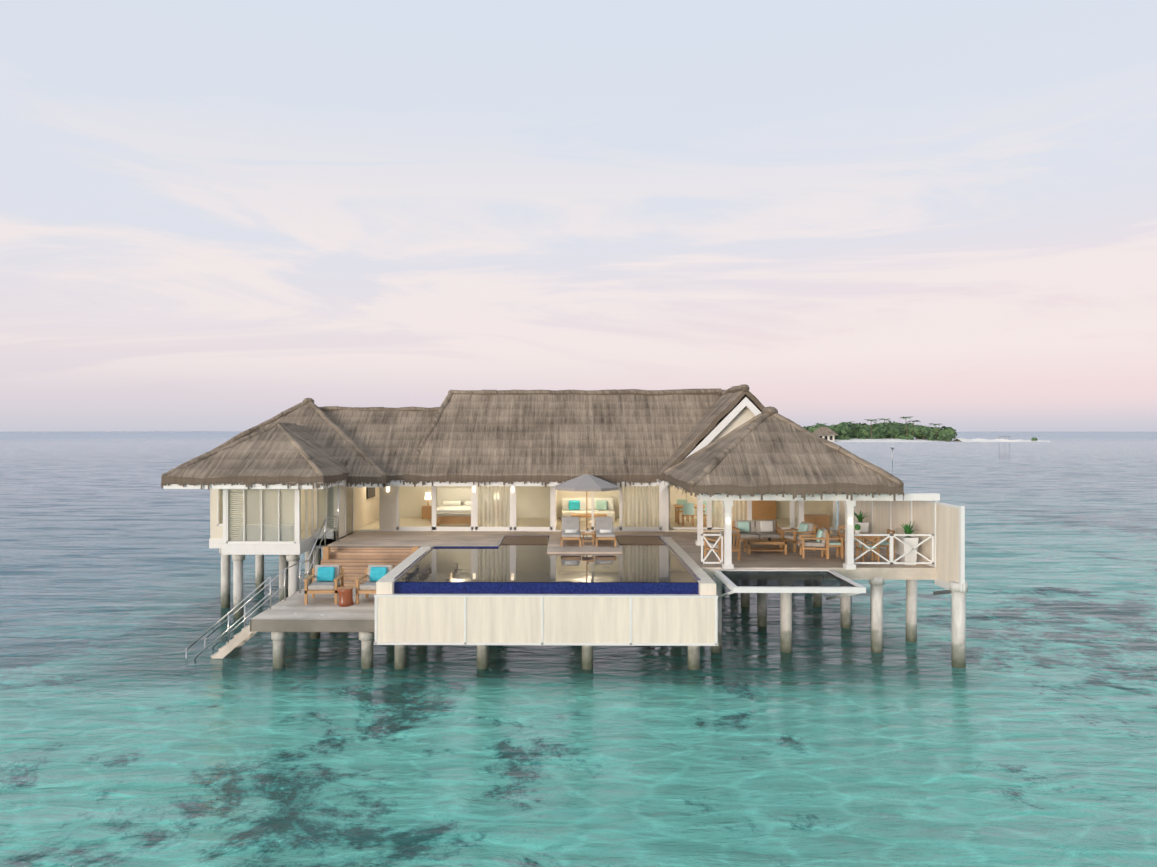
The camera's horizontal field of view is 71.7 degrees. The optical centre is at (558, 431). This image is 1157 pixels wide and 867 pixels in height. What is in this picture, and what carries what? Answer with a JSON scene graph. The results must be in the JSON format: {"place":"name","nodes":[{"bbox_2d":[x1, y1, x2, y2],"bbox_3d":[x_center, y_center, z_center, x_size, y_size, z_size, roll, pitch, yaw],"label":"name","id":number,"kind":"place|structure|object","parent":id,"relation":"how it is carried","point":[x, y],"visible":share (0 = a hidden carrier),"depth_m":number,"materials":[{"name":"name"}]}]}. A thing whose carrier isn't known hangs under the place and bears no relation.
{"place":"outdoors","nodes":[
{"label":"outdoors","id":0,"kind":"place"},
{"bbox_2d":[37,431,242,431],"bbox_3d":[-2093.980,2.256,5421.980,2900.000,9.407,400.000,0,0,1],"label":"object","id":1,"kind":"structure","parent":0,"point":[139,431],"depth_m":5228.61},
{"bbox_2d":[395,481,432,486],"bbox_3d":[-7.514,1.989,33.507,5.964,0.238,6.563,0,0,1],"label":"roof thatch fringe","id":2,"kind":"object","parent":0,"point":[414,483],"visible":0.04,"depth_m":30.21,"materials":[{"name":"brown fabric"}]},
{"bbox_2d":[0,432,1156,866],"bbox_3d":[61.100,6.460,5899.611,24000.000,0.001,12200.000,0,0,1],"label":"sea","id":3,"kind":"structure","parent":0,"point":[134,736],"depth_m":18.37,"materials":[{"name":"liquid"}]},
{"bbox_2d":[186,569,285,658],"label":"water stairs","id":4,"kind":"structure","parent":3,"relation":"on","point":[242,637],"depth_m":22.73,"materials":[{"name":"metal"}]},
{"bbox_2d":[219,548,967,669],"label":"piles","id":5,"kind":"object","parent":3,"relation":"on","point":[958,628],"visible":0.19,"depth_m":23.35,"materials":[{"name":"concrete"}]},
{"bbox_2d":[209,485,837,554],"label":"villa walls","id":6,"kind":"structure","parent":5,"relation":"on","point":[306,512],"depth_m":31.64,"materials":[{"name":"white paint"}]},
{"bbox_2d":[161,423,348,484],"bbox_3d":[-10.461,0.752,29.912,5.420,2.129,6.650,0,0,1],"label":"roof bay","id":7,"kind":"object","parent":6,"relation":"on","point":[273,455],"visible":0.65,"depth_m":27.47,"materials":[{"name":"brown wicker"}]},
{"bbox_2d":[161,478,348,489],"bbox_3d":[-10.461,1.840,29.912,5.484,0.240,6.714,0,0,1],"label":"roof thatch fringe","id":8,"kind":"object","parent":7,"relation":"attached to","point":[251,484],"visible":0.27,"depth_m":26.57,"materials":[{"name":"brown fabric"}]},
{"bbox_2d":[166,404,389,483],"bbox_3d":[-10.464,0.357,33.538,8.300,3.187,8.000,0,0,1],"label":"roof hip","id":9,"kind":"object","parent":6,"relation":"on","point":[308,419],"visible":0.12,"depth_m":31.15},
{"bbox_2d":[161,481,388,487],"bbox_3d":[-10.464,1.990,33.538,8.364,0.240,8.063,0,0,1],"label":"roof thatch fringe","id":10,"kind":"object","parent":9,"relation":"attached to","point":[355,483],"visible":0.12,"depth_m":29.48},
{"bbox_2d":[323,409,437,481],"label":"thatched roof","id":11,"kind":"structure","parent":6,"relation":"on","point":[389,442],"depth_m":32.28,"materials":[{"name":"brown wicker"}]},
{"bbox_2d":[163,479,661,488],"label":"eave fascia","id":12,"kind":"structure","parent":6,"relation":"attached to","point":[281,486],"depth_m":29.55,"materials":[{"name":"white paint"}]},
{"bbox_2d":[241,485,775,536],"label":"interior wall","id":13,"kind":"structure","parent":6,"relation":"on","point":[646,499],"depth_m":32.17,"materials":[{"name":"beige paint"}]},
{"bbox_2d":[405,391,730,481],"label":"roof","id":14,"kind":"structure","parent":6,"relation":"on","point":[542,437],"depth_m":31.55,"materials":[{"name":"brown wicker"}]},
{"bbox_2d":[161,384,903,487],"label":"thatch ridge rolls","id":15,"kind":"object","parent":14,"relation":"on","point":[757,420],"visible":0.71,"depth_m":30.73,"materials":[{"name":"brown wicker"}]},
{"bbox_2d":[404,481,672,486],"bbox_3d":[0.635,1.990,33.422,12.863,0.240,6.664,0,0,1],"label":"roof thatch fringe","id":16,"kind":"object","parent":14,"relation":"attached to","point":[547,482],"visible":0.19,"depth_m":30.12,"materials":[{"name":"brown fabric"}]},
{"bbox_2d":[657,390,764,480],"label":"cross gable roof","id":17,"kind":"structure","parent":6,"relation":"on","point":[722,406],"depth_m":29.33,"materials":[{"name":"brown wicker"}]},
{"bbox_2d":[659,397,760,492],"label":"gable end","id":18,"kind":"structure","parent":17,"relation":"attached to","point":[744,410],"depth_m":28.82,"materials":[{"name":"white paint"}]},
{"bbox_2d":[374,535,717,645],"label":"pool","id":19,"kind":"structure","parent":5,"relation":"in","point":[624,591],"depth_m":20.82,"materials":[{"name":"beige wood"}]},
{"bbox_2d":[561,517,580,545],"bbox_3d":[0.442,3.525,28.274,0.700,0.830,2.000,0,0,1],"label":"sun lounger","id":20,"kind":"object","parent":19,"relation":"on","point":[570,523],"visible":0.98,"depth_m":28.62,"materials":[{"name":"white fabric"}]},
{"bbox_2d":[582,531,593,544],"bbox_3d":[1.038,3.730,27.868,0.420,0.420,0.420,0,0,1],"label":"side table","id":21,"kind":"object","parent":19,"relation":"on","point":[583,533],"visible":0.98,"depth_m":27.72,"materials":[{"name":"brown wood"}]},
{"bbox_2d":[594,517,615,545],"bbox_3d":[1.642,3.525,28.262,0.700,0.830,2.000,0,0,1],"label":"sun lounger","id":22,"kind":"object","parent":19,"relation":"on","point":[603,523],"visible":0.94,"depth_m":28.61,"materials":[{"name":"white fabric"}]},
{"bbox_2d":[210,531,935,631],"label":"decks","id":23,"kind":"object","parent":5,"relation":"on","point":[354,555],"visible":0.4,"depth_m":25.20,"materials":[{"name":"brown wood"}]},
{"bbox_2d":[285,515,336,592],"bbox_3d":[-8.106,4.048,26.450,0.146,2.024,4.974,0,0,1],"label":"step handrail","id":24,"kind":"object","parent":23,"relation":"on","point":[324,534],"visible":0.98,"depth_m":26.70,"materials":[{"name":"metal"}]},
{"bbox_2d":[303,565,343,604],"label":"deck armchair","id":25,"kind":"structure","parent":23,"relation":"on","point":[325,579],"depth_m":23.91,"materials":[{"name":"brown wood"}]},
{"bbox_2d":[336,586,353,606],"bbox_3d":[-6.207,4.807,23.301,0.497,0.506,0.507,0,0,1],"label":"side table","id":26,"kind":"object","parent":23,"relation":"on","point":[345,594],"visible":1,"depth_m":23.13,"materials":[{"name":"brown wood"}]},
{"bbox_2d":[355,565,394,603],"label":"deck armchair","id":27,"kind":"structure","parent":23,"relation":"on","point":[373,575],"depth_m":23.93,"materials":[{"name":"brown wood"}]},
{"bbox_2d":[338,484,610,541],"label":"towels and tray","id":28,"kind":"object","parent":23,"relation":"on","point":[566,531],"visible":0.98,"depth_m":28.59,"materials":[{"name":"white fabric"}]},
{"bbox_2d":[555,471,618,538],"bbox_3d":[1.056,2.700,29.568,2.310,2.480,2.310,0,0,1],"label":"pool umbrella","id":29,"kind":"object","parent":23,"relation":"on","point":[586,482],"visible":0.83,"depth_m":28.93,"materials":[{"name":"fabric"}]},
{"bbox_2d":[703,531,739,561],"bbox_3d":[5.107,3.526,24.853,0.820,0.908,0.910,0,0,-24],"label":"terrace armchair","id":30,"kind":"object","parent":23,"relation":"on","point":[735,540],"visible":0.69,"depth_m":24.61,"materials":[{"name":"brown wood"}]},
{"bbox_2d":[732,520,783,548],"bbox_3d":[6.824,3.536,27.443,1.590,0.888,0.880,0,0,1],"label":"terrace sofa","id":31,"kind":"object","parent":23,"relation":"on","point":[765,529],"visible":0.81,"depth_m":27.55,"materials":[{"name":"beige fabric"}]},
{"bbox_2d":[744,537,786,553],"bbox_3d":[6.760,3.730,26.158,1.250,0.500,0.650,0,0,1],"label":"coffee table","id":32,"kind":"object","parent":23,"relation":"on","point":[769,540],"visible":1,"depth_m":26.01,"materials":[{"name":"brown wood"}]},
{"bbox_2d":[714,569,865,599],"bbox_3d":[6.217,4.484,22.019,3.400,0.929,2.911,0,0,1],"label":"overwater hammock","id":33,"kind":"object","parent":23,"relation":"on","point":[853,588],"visible":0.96,"depth_m":22.06,"materials":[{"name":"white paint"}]},
{"bbox_2d":[783,522,816,551],"bbox_3d":[8.092,3.526,26.851,0.910,0.908,0.820,0,0,-14],"label":"terrace armchair","id":34,"kind":"object","parent":23,"relation":"on","point":[807,528],"visible":0.83,"depth_m":26.64,"materials":[{"name":"brown wood"}]},
{"bbox_2d":[677,486,939,569],"bbox_3d":[7.529,1.870,25.550,6.950,4.220,5.400,0,0,1],"label":"pavilion frame","id":35,"kind":"object","parent":23,"relation":"on","point":[848,504],"visible":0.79,"depth_m":23.09,"materials":[{"name":"white paint"}]},
{"bbox_2d":[664,415,903,493],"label":"pavilion roof","id":36,"kind":"structure","parent":35,"relation":"on","point":[771,453],"depth_m":23.27,"materials":[{"name":"brown wicker"}]},
{"bbox_2d":[664,480,903,500],"bbox_3d":[6.754,1.840,25.558,6.063,0.239,6.064,0,0,1],"label":"roof thatch fringe","id":37,"kind":"object","parent":36,"relation":"attached to","point":[794,494],"visible":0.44,"depth_m":22.54,"materials":[{"name":"brown fabric"}]},
{"bbox_2d":[799,527,830,558],"bbox_3d":[8.126,3.526,25.340,0.910,0.908,0.820,0,0,11],"label":"terrace armchair","id":38,"kind":"object","parent":23,"relation":"on","point":[819,540],"visible":0.94,"depth_m":25.04,"materials":[{"name":"brown wood"}]},
{"bbox_2d":[804,514,830,534],"bbox_3d":[9.395,3.535,29.431,1.060,0.890,0.540,0,0,1],"label":"wall panel","id":39,"kind":"object","parent":23,"relation":"on","point":[820,521],"visible":0.29,"depth_m":29.19,"materials":[{"name":"brown wood"}]},
{"bbox_2d":[821,529,843,558],"bbox_3d":[8.610,3.540,25.139,0.540,0.880,0.520,0,0,1],"label":"chair","id":40,"kind":"object","parent":23,"relation":"on","point":[836,544],"visible":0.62,"depth_m":24.90,"materials":[{"name":"brown wood"}]},
{"bbox_2d":[838,526,858,554],"bbox_3d":[9.409,3.540,25.971,0.520,0.880,0.540,0,0,1],"label":"chair","id":41,"kind":"object","parent":23,"relation":"on","point":[840,527],"visible":0.25,"depth_m":25.72,"materials":[{"name":"brown wood"}]},
{"bbox_2d":[837,524,876,559],"bbox_3d":[9.400,3.450,25.131,0.950,1.060,0.950,0,0,1],"label":"dining table","id":42,"kind":"object","parent":23,"relation":"on","point":[857,529],"visible":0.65,"depth_m":25.07,"materials":[{"name":"brown wood"}]},
{"bbox_2d":[854,510,868,545],"bbox_3d":[10.471,3.375,27.783,0.786,1.209,0.861,0,0,1],"label":"planter","id":43,"kind":"object","parent":23,"relation":"on","point":[864,525],"visible":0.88,"depth_m":27.66,"materials":[{"name":"white ceramic"}]},
{"bbox_2d":[856,536,878,561],"bbox_3d":[9.391,3.540,24.291,0.520,0.880,0.540,0,0,1],"label":"chair","id":44,"kind":"object","parent":23,"relation":"on","point":[862,548],"visible":0.69,"depth_m":24.05,"materials":[{"name":"brown wood"}]},
{"bbox_2d":[873,529,894,558],"bbox_3d":[10.190,3.540,25.122,0.540,0.880,0.520,0,0,1],"label":"chair","id":45,"kind":"object","parent":23,"relation":"on","point":[884,544],"visible":0.58,"depth_m":24.91,"materials":[{"name":"brown wood"}]},
{"bbox_2d":[838,501,964,594],"bbox_3d":[11.041,3.412,26.651,0.110,2.744,9.815,0,0,1],"label":"privacy screen","id":46,"kind":"object","parent":23,"relation":"on","point":[944,523],"visible":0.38,"depth_m":23.61,"materials":[{"name":"white paint"}]},
{"bbox_2d":[891,521,919,564],"bbox_3d":[10.452,3.331,23.926,0.659,1.299,0.822,0,0,-44],"label":"planter","id":47,"kind":"object","parent":23,"relation":"on","point":[911,542],"visible":0.88,"depth_m":23.75,"materials":[{"name":"white ceramic"}]},
{"bbox_2d":[0,0,1156,431],"label":"sky","id":48,"kind":"structure","parent":0,"point":[216,215],"materials":[{"name":"white"}]},
{"bbox_2d":[835,438,1050,441],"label":"beach","id":49,"kind":"structure","parent":0,"point":[918,440],"depth_m":479.04,"materials":[{"name":"white sand"}]},
{"bbox_2d":[813,427,837,441],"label":"distant hut","id":50,"kind":"object","parent":49,"relation":"on","point":[827,433],"visible":0.65,"depth_m":468.31,"materials":[{"name":"white paint"}]},
{"bbox_2d":[803,416,1036,441],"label":"island trees","id":51,"kind":"object","parent":49,"relation":"on","point":[890,429],"visible":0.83,"depth_m":485.51,"materials":[{"name":"green plant"}]}
]}

